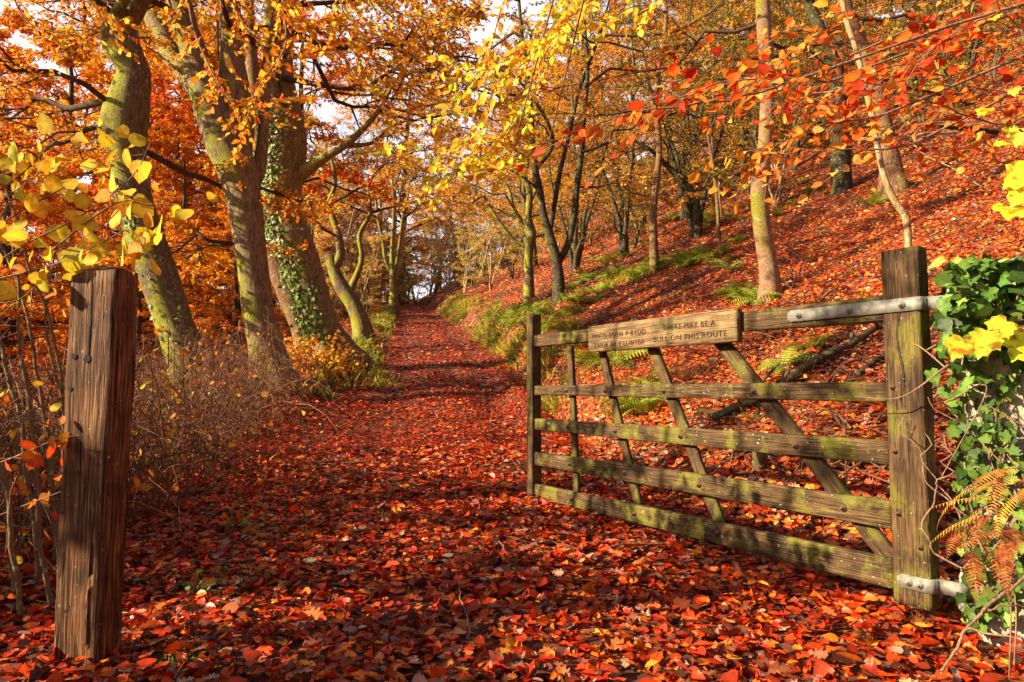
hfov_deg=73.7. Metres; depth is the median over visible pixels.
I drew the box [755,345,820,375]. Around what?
fern
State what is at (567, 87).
beech tree
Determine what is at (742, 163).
young tree
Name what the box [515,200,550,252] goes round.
young tree
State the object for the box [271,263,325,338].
young tree
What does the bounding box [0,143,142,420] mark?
beech tree
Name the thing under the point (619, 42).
oak tree
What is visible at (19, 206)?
beech tree
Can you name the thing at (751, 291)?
fern
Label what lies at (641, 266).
fern
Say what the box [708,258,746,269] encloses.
fern
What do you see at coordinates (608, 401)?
fern
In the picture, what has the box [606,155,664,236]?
young tree
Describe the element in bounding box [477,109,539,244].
birch tree
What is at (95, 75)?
beech tree
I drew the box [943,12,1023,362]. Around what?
sycamore sapling
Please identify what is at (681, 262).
fern
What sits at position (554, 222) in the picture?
young tree
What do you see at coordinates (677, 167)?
hazel tree
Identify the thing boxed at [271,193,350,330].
beech tree
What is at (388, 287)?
young tree
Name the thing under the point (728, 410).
fallen branch
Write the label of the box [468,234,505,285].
young tree
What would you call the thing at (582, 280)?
fern
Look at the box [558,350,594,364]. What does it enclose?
fern
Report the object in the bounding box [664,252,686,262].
fern
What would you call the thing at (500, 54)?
birch tree
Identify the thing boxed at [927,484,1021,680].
fern
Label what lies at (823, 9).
hazel tree
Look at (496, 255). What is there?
young tree
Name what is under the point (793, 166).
oak tree
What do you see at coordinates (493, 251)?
young tree
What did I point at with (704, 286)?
fallen branch
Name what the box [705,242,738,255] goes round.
fern
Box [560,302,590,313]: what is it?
fern
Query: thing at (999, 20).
oak tree
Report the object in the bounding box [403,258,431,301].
young tree
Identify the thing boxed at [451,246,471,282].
young tree
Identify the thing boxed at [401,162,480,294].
birch tree
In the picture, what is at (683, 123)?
hazel tree
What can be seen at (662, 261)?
fern
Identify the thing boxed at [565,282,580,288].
fern
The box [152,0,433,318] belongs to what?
beech tree
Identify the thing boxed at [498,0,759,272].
sycamore tree
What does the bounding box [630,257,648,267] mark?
fern
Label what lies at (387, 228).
birch tree
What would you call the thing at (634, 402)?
fern
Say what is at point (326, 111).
sky
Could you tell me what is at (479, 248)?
young tree
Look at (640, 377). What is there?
fern
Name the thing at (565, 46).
birch tree
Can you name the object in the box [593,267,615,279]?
fern
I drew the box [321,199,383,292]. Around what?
birch tree
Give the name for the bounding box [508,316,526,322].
fern
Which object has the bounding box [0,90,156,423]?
beech tree
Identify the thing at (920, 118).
young tree
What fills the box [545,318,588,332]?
fern
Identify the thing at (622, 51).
beech tree
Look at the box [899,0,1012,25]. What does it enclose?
beech tree
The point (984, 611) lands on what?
fallen branch
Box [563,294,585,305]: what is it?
fern
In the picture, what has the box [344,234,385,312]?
young tree
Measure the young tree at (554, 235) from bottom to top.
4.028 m
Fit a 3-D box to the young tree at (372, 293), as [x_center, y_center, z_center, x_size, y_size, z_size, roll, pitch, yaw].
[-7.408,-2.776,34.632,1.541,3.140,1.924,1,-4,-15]
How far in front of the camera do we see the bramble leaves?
4.97 m
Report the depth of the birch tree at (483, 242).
46.70 m
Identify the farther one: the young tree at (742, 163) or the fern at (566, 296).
the young tree at (742, 163)
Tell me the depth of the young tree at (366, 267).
50.44 m
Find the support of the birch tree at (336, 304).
on the ground at (760, 353)
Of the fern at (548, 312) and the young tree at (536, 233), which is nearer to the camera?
the fern at (548, 312)
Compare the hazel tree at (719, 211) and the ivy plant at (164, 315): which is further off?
the hazel tree at (719, 211)
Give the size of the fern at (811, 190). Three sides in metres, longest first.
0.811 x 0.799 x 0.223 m
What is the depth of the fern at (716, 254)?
14.27 m
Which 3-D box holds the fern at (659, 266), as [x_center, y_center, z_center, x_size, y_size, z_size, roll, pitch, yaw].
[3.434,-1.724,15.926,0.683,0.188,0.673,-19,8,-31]
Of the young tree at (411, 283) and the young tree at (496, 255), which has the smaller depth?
the young tree at (496, 255)
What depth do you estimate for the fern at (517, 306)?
17.72 m
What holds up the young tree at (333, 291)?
on the ground at (760, 353)
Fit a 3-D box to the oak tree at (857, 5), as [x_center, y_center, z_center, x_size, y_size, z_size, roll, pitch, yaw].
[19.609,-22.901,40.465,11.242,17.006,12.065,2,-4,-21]
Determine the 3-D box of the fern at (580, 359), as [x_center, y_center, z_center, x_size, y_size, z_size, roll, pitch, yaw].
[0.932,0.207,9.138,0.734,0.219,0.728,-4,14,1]
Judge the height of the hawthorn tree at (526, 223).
6.778 m
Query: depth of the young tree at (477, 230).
57.35 m
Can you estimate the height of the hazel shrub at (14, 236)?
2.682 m
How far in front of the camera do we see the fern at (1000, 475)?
2.01 m
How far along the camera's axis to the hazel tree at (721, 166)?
27.81 m
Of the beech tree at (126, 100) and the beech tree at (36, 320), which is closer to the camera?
the beech tree at (126, 100)
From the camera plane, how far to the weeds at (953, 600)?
2.61 m
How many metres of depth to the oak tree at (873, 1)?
34.94 m
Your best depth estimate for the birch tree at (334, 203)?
66.60 m
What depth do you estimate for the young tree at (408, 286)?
49.91 m
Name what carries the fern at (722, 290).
on the ground at (760, 353)
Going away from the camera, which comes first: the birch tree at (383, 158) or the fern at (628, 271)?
the fern at (628, 271)
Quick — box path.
[0,305,996,681]
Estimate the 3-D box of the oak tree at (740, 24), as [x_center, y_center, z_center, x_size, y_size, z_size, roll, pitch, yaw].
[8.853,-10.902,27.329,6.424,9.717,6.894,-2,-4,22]
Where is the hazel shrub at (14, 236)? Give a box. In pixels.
[0,77,217,621]
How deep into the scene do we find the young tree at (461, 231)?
39.58 m
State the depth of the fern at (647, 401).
6.51 m
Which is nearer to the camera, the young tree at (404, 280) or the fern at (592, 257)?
the fern at (592, 257)
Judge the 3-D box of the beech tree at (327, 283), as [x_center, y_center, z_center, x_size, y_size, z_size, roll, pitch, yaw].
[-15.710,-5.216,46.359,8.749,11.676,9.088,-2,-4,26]
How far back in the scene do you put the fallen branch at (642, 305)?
12.01 m
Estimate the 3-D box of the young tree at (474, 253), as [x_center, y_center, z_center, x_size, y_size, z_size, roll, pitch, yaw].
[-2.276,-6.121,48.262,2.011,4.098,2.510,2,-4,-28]
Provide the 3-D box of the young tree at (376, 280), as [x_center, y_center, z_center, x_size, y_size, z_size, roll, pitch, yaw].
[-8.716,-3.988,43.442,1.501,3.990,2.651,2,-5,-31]
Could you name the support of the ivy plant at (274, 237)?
attached to the beech tree at (297, 164)
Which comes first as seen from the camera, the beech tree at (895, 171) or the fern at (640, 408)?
the fern at (640, 408)
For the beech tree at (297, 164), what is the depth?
13.13 m
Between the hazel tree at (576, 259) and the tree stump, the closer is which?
the tree stump
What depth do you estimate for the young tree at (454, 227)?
50.50 m
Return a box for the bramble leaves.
[0,327,348,533]
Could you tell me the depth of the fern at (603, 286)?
15.99 m
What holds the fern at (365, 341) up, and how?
on the ground at (760, 353)
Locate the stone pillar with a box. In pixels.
[946,289,1023,648]
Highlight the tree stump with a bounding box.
[752,452,767,476]
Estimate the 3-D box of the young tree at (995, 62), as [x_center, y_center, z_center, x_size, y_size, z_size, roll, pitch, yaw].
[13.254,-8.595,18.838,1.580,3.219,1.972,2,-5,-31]
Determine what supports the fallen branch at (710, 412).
on the ground at (760, 353)
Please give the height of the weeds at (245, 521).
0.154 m
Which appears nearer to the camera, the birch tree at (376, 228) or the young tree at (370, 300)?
the young tree at (370, 300)
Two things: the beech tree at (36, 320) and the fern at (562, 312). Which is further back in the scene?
the beech tree at (36, 320)
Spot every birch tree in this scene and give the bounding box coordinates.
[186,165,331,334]
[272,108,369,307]
[306,171,368,300]
[312,114,416,311]
[315,105,423,301]
[316,182,382,312]
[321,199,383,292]
[328,13,466,303]
[335,175,403,299]
[338,188,426,301]
[390,52,513,282]
[394,148,479,290]
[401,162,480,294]
[418,174,480,284]
[443,17,605,252]
[443,162,512,268]
[452,156,519,278]
[459,24,569,226]
[469,67,593,267]
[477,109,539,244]
[492,0,663,242]
[499,117,558,249]
[513,42,644,256]
[540,70,614,217]
[610,38,667,173]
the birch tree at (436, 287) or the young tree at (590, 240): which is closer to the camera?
the young tree at (590, 240)
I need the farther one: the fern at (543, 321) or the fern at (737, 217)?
the fern at (737, 217)
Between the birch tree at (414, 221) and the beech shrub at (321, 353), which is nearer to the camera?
the beech shrub at (321, 353)
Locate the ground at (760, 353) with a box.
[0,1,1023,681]
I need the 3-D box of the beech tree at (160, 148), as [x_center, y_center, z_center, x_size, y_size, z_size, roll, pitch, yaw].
[-19.221,-4.019,38.916,10.633,14.916,13.732,-1,-4,14]
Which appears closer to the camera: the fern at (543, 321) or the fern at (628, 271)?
the fern at (543, 321)
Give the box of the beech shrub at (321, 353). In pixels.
[282,329,371,379]
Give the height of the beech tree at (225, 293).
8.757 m
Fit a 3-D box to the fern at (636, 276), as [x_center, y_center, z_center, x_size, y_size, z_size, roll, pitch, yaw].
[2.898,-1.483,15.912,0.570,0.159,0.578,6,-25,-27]
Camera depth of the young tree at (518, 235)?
35.33 m
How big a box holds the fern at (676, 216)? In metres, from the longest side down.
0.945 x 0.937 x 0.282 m
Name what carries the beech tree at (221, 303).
on the ground at (760, 353)
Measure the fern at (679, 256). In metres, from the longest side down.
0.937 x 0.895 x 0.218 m
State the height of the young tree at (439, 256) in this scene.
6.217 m
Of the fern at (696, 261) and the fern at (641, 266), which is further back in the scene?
the fern at (641, 266)
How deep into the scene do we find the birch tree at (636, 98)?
79.32 m
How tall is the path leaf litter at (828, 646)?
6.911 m
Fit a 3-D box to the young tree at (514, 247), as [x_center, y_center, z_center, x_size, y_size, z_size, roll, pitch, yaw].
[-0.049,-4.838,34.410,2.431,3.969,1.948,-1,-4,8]
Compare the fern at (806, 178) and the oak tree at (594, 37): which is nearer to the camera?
the fern at (806, 178)
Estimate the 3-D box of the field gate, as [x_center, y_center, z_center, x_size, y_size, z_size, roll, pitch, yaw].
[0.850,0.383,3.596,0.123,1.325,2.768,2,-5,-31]
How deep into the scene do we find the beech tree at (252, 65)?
16.70 m
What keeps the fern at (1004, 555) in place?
on the ground at (760, 353)
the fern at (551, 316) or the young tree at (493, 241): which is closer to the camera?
the fern at (551, 316)
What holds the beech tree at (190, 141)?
on the ground at (760, 353)
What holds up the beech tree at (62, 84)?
on the ground at (760, 353)
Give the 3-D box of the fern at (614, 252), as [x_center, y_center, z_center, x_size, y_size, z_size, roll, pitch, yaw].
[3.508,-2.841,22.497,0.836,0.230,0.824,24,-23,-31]
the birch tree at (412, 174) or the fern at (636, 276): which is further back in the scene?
the birch tree at (412, 174)
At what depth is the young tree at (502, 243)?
54.06 m
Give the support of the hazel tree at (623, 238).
on the ground at (760, 353)
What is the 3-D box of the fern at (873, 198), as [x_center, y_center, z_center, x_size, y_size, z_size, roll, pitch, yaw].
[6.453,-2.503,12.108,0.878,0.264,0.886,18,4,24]
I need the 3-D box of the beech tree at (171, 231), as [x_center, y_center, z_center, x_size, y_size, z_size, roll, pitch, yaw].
[-11.637,-0.852,20.870,5.800,8.136,7.490,-1,-4,18]
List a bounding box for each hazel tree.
[358,0,811,306]
[521,67,648,271]
[565,12,685,257]
[601,0,757,235]
[610,0,747,219]
[638,0,787,187]
[647,58,785,241]
[679,0,837,183]
[733,0,1014,247]
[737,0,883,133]
[748,0,912,151]
[774,0,919,154]
[848,0,1023,112]
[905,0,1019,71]
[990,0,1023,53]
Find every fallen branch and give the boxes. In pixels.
[602,285,695,322]
[666,279,737,297]
[694,399,769,420]
[711,362,790,420]
[776,323,883,382]
[844,355,884,381]
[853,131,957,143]
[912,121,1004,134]
[914,144,982,187]
[939,576,1023,673]
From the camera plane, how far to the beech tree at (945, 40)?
3.46 m
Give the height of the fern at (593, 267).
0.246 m
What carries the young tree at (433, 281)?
on the ground at (760, 353)
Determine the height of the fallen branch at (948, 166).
3.569 m
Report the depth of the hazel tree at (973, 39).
22.31 m
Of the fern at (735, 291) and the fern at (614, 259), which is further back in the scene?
the fern at (614, 259)
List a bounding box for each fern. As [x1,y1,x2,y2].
[358,338,374,345]
[457,311,469,316]
[480,310,493,317]
[486,301,506,311]
[487,297,501,305]
[504,320,520,328]
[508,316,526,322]
[511,300,535,312]
[522,308,549,314]
[524,300,546,309]
[531,304,551,311]
[535,307,558,316]
[541,317,554,329]
[541,318,568,329]
[545,311,559,321]
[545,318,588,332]
[546,305,576,317]
[551,316,582,325]
[555,292,577,299]
[557,348,596,362]
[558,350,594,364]
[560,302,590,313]
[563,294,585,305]
[563,343,588,351]
[564,349,622,370]
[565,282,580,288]
[568,265,588,275]
[572,273,596,283]
[573,287,594,292]
[576,295,605,302]
[579,266,604,271]
[579,272,600,280]
[582,293,609,301]
[585,285,608,294]
[586,255,603,261]
[588,349,647,370]
[589,280,618,290]
[590,397,631,418]
[592,259,609,265]
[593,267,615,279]
[600,254,622,263]
[600,264,630,280]
[602,397,642,418]
[606,262,629,268]
[608,250,619,256]
[610,397,660,416]
[614,265,639,280]
[615,381,643,397]
[616,251,634,256]
[617,371,657,384]
[619,400,656,416]
[626,379,666,409]
[627,264,648,275]
[629,272,646,278]
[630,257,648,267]
[636,367,681,381]
[645,257,669,264]
[646,263,669,269]
[664,213,679,218]
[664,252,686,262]
[664,254,688,262]
[669,255,698,268]
[675,257,698,267]
[676,243,708,258]
[680,245,704,255]
[684,254,709,264]
[699,248,730,261]
[703,210,711,219]
[704,219,715,223]
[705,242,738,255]
[706,207,722,211]
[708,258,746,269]
[710,276,757,301]
[716,285,758,302]
[720,212,747,220]
[723,232,752,242]
[723,254,743,259]
[723,285,761,304]
[730,286,785,307]
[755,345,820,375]
[770,206,784,215]
[776,330,847,354]
[783,190,815,207]
[792,174,817,183]
[801,178,828,192]
[849,187,889,207]
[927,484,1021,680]
[943,514,1023,679]
[967,467,1023,521]
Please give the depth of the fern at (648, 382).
6.63 m
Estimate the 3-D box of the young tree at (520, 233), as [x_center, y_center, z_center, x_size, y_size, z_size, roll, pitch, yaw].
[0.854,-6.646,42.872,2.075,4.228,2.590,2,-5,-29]
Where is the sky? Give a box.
[0,0,911,301]
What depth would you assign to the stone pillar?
2.37 m
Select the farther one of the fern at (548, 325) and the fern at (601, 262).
the fern at (601, 262)
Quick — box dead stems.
[145,54,1023,567]
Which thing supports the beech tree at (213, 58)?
on the ground at (760, 353)
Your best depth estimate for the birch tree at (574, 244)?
27.17 m
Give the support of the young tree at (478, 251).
on the ground at (760, 353)
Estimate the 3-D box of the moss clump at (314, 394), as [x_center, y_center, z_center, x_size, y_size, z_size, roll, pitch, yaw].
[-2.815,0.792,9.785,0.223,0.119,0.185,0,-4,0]
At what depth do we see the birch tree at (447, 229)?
54.29 m
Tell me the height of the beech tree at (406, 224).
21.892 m
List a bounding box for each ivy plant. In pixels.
[111,176,210,358]
[256,100,346,355]
[855,253,1023,634]
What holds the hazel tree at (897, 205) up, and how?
on the ground at (760, 353)
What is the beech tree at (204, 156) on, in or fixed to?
on the ground at (760, 353)
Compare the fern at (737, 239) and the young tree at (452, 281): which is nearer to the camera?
the fern at (737, 239)
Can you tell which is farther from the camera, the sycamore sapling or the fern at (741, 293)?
the fern at (741, 293)
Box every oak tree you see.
[302,137,474,343]
[521,0,705,225]
[527,75,702,239]
[538,3,637,207]
[596,0,730,204]
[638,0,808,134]
[653,0,852,196]
[657,0,837,165]
[660,0,810,185]
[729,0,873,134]
[730,0,868,170]
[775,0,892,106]
[782,0,903,64]
[811,0,1013,115]
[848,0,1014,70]
[976,6,1023,32]
[1001,0,1023,26]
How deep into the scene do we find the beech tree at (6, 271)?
17.54 m
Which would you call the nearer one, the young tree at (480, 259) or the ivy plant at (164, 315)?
the ivy plant at (164, 315)
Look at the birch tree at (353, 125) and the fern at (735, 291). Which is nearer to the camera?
the fern at (735, 291)
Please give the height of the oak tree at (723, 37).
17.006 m
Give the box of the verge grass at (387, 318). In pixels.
[282,262,659,415]
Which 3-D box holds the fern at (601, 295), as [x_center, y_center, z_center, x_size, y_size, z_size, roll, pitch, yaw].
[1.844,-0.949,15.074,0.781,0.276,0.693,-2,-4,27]
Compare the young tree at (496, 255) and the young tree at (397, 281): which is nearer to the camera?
the young tree at (496, 255)
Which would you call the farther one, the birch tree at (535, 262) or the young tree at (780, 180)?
the birch tree at (535, 262)
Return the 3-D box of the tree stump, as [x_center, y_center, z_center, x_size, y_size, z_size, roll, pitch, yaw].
[1.608,0.799,4.412,0.136,0.200,0.140,0,-4,0]
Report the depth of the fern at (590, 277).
19.17 m
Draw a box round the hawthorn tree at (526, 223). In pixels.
[392,99,600,302]
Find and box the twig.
[457,579,470,632]
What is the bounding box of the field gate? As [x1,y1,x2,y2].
[527,246,970,610]
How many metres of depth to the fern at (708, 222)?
19.62 m
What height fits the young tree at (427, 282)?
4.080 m
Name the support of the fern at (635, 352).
on the ground at (760, 353)
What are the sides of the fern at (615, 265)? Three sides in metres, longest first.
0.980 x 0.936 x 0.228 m
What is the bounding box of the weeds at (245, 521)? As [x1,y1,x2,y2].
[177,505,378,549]
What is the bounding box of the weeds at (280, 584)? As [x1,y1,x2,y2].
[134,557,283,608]
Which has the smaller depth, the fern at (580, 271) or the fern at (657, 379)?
the fern at (657, 379)
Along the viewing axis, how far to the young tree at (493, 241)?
50.31 m
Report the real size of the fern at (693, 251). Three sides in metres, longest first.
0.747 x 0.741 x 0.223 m
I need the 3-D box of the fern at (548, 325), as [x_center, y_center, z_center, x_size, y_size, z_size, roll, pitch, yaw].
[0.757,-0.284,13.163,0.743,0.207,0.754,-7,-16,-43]
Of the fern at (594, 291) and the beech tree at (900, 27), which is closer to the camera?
the fern at (594, 291)
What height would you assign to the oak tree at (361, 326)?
6.112 m
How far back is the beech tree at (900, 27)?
24.67 m
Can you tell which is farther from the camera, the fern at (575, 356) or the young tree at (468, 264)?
the young tree at (468, 264)
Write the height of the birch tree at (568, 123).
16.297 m
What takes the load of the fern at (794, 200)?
on the ground at (760, 353)
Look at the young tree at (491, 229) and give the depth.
63.48 m
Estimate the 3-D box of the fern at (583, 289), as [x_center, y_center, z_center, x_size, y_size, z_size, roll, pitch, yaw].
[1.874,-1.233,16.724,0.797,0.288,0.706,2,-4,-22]
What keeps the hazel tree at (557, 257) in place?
on the ground at (760, 353)
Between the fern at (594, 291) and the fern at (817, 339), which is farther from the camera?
the fern at (594, 291)
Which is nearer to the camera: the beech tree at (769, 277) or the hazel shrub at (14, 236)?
the hazel shrub at (14, 236)
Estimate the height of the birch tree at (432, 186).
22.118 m
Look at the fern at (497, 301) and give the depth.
23.25 m
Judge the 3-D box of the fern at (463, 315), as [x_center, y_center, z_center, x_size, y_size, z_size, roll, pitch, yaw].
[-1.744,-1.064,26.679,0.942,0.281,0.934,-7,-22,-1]
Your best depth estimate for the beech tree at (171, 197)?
28.07 m
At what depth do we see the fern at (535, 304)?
17.42 m
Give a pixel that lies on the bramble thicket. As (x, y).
(219, 416)
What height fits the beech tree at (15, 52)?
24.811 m
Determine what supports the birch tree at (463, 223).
on the ground at (760, 353)
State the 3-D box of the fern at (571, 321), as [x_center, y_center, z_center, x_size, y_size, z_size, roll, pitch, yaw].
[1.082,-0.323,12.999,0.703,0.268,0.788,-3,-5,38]
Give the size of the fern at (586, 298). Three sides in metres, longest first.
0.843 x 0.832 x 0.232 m
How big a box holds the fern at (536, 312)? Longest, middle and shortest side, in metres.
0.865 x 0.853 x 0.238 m
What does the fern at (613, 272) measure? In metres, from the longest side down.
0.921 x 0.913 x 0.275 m
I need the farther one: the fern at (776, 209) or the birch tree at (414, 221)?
the birch tree at (414, 221)
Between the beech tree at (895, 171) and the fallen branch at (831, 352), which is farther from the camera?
the beech tree at (895, 171)
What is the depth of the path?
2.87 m
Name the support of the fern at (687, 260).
on the ground at (760, 353)
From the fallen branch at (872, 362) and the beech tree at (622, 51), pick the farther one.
the beech tree at (622, 51)
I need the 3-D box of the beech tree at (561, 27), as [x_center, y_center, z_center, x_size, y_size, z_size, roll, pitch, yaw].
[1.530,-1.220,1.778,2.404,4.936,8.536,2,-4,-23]
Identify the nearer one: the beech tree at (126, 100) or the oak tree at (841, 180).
the beech tree at (126, 100)
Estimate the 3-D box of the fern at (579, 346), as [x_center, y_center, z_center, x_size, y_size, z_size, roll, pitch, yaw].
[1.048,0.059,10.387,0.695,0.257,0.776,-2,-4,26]
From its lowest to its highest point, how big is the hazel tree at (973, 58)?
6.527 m
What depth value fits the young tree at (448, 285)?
49.11 m
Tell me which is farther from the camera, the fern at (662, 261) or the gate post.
the fern at (662, 261)
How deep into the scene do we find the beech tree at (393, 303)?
34.26 m
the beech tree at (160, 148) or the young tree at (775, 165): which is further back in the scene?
the beech tree at (160, 148)
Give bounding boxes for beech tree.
[0,0,346,408]
[0,5,68,380]
[0,8,204,380]
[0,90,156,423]
[0,133,147,462]
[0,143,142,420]
[0,216,69,461]
[0,300,51,457]
[1,0,489,389]
[8,19,326,345]
[12,56,270,361]
[12,179,244,402]
[13,16,232,363]
[14,0,502,164]
[34,189,212,389]
[38,100,286,377]
[48,17,323,346]
[108,133,273,362]
[145,203,292,368]
[147,0,542,368]
[150,0,434,349]
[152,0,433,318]
[159,221,289,366]
[186,109,353,320]
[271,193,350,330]
[272,200,343,344]
[302,132,517,316]
[343,142,448,296]
[355,0,661,222]
[516,0,1023,213]
[517,0,938,303]
[528,56,642,227]
[559,0,699,231]
[611,0,747,198]
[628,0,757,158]
[645,0,1022,203]
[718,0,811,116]
[815,0,967,91]
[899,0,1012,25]
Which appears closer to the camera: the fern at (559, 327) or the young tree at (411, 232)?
the fern at (559, 327)
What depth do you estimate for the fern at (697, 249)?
15.25 m
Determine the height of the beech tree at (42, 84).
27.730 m
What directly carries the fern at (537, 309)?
on the ground at (760, 353)
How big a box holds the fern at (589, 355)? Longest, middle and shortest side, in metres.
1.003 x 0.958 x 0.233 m
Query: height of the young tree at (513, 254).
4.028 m
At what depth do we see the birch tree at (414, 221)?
75.42 m
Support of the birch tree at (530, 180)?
on the ground at (760, 353)
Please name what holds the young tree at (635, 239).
on the ground at (760, 353)
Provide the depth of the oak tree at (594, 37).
62.65 m
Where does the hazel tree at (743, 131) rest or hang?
on the ground at (760, 353)
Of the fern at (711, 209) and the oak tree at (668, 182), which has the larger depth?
the oak tree at (668, 182)
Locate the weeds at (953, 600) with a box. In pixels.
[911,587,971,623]
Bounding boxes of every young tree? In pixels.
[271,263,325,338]
[313,226,331,282]
[315,245,349,318]
[331,232,389,303]
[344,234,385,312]
[353,256,380,309]
[362,242,378,298]
[363,227,418,301]
[366,245,386,303]
[378,262,402,300]
[382,251,427,304]
[385,246,414,303]
[389,261,422,304]
[399,251,435,304]
[400,253,419,303]
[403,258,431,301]
[414,204,467,291]
[415,262,439,295]
[419,218,446,295]
[425,234,458,290]
[426,231,469,284]
[451,215,484,292]
[451,224,486,280]
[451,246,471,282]
[454,226,491,288]
[458,203,500,278]
[463,225,493,278]
[466,210,498,270]
[466,219,500,272]
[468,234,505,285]
[474,189,514,264]
[474,203,517,289]
[475,207,513,269]
[483,222,509,268]
[486,208,533,279]
[493,205,519,260]
[505,203,539,268]
[507,206,540,261]
[508,195,547,267]
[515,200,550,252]
[534,197,562,250]
[541,192,564,247]
[563,168,604,243]
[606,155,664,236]
[612,175,652,247]
[621,130,664,233]
[729,101,758,194]
[740,83,810,206]
[742,82,805,172]
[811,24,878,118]
[887,25,951,131]
[944,0,1023,79]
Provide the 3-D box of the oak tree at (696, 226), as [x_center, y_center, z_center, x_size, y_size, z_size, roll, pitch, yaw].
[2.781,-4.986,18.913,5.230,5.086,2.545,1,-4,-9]
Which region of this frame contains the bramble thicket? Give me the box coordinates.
[0,303,364,590]
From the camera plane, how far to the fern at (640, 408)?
6.48 m
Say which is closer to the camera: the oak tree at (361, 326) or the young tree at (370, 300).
the oak tree at (361, 326)
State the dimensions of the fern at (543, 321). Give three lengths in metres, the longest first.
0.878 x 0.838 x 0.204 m
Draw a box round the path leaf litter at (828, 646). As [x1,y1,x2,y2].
[0,304,1023,681]
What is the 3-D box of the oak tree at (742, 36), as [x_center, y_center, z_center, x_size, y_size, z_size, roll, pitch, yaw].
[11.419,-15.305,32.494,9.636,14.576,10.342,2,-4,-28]
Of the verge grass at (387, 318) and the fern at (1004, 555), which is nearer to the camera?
the fern at (1004, 555)
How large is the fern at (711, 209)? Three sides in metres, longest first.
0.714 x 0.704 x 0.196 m
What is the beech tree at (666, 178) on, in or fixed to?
on the ground at (760, 353)
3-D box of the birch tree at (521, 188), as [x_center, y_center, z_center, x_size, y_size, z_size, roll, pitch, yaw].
[0.513,-8.799,31.880,7.628,12.457,6.519,1,-4,-20]
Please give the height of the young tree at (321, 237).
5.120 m
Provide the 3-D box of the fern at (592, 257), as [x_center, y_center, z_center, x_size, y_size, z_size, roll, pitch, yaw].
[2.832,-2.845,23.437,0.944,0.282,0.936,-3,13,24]
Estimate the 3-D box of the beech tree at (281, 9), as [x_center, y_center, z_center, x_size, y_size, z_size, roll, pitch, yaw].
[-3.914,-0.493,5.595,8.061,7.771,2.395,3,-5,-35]
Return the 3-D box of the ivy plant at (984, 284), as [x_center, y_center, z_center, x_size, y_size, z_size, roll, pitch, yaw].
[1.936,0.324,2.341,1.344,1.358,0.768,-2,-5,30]
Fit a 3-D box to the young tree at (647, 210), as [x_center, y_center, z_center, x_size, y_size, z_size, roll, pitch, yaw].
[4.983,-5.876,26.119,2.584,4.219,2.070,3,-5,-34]
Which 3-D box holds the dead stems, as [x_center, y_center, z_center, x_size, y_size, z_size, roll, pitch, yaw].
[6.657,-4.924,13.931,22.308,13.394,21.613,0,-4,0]
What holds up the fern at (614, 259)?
on the ground at (760, 353)
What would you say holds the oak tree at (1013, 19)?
on the ground at (760, 353)
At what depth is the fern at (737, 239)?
14.84 m
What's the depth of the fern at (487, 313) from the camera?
20.13 m
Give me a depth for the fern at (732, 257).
13.13 m
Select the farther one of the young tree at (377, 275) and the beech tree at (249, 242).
the young tree at (377, 275)
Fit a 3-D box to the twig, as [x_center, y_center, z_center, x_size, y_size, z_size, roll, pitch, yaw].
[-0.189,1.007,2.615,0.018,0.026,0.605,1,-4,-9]
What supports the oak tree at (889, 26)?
on the ground at (760, 353)
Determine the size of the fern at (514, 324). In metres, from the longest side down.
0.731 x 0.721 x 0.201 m

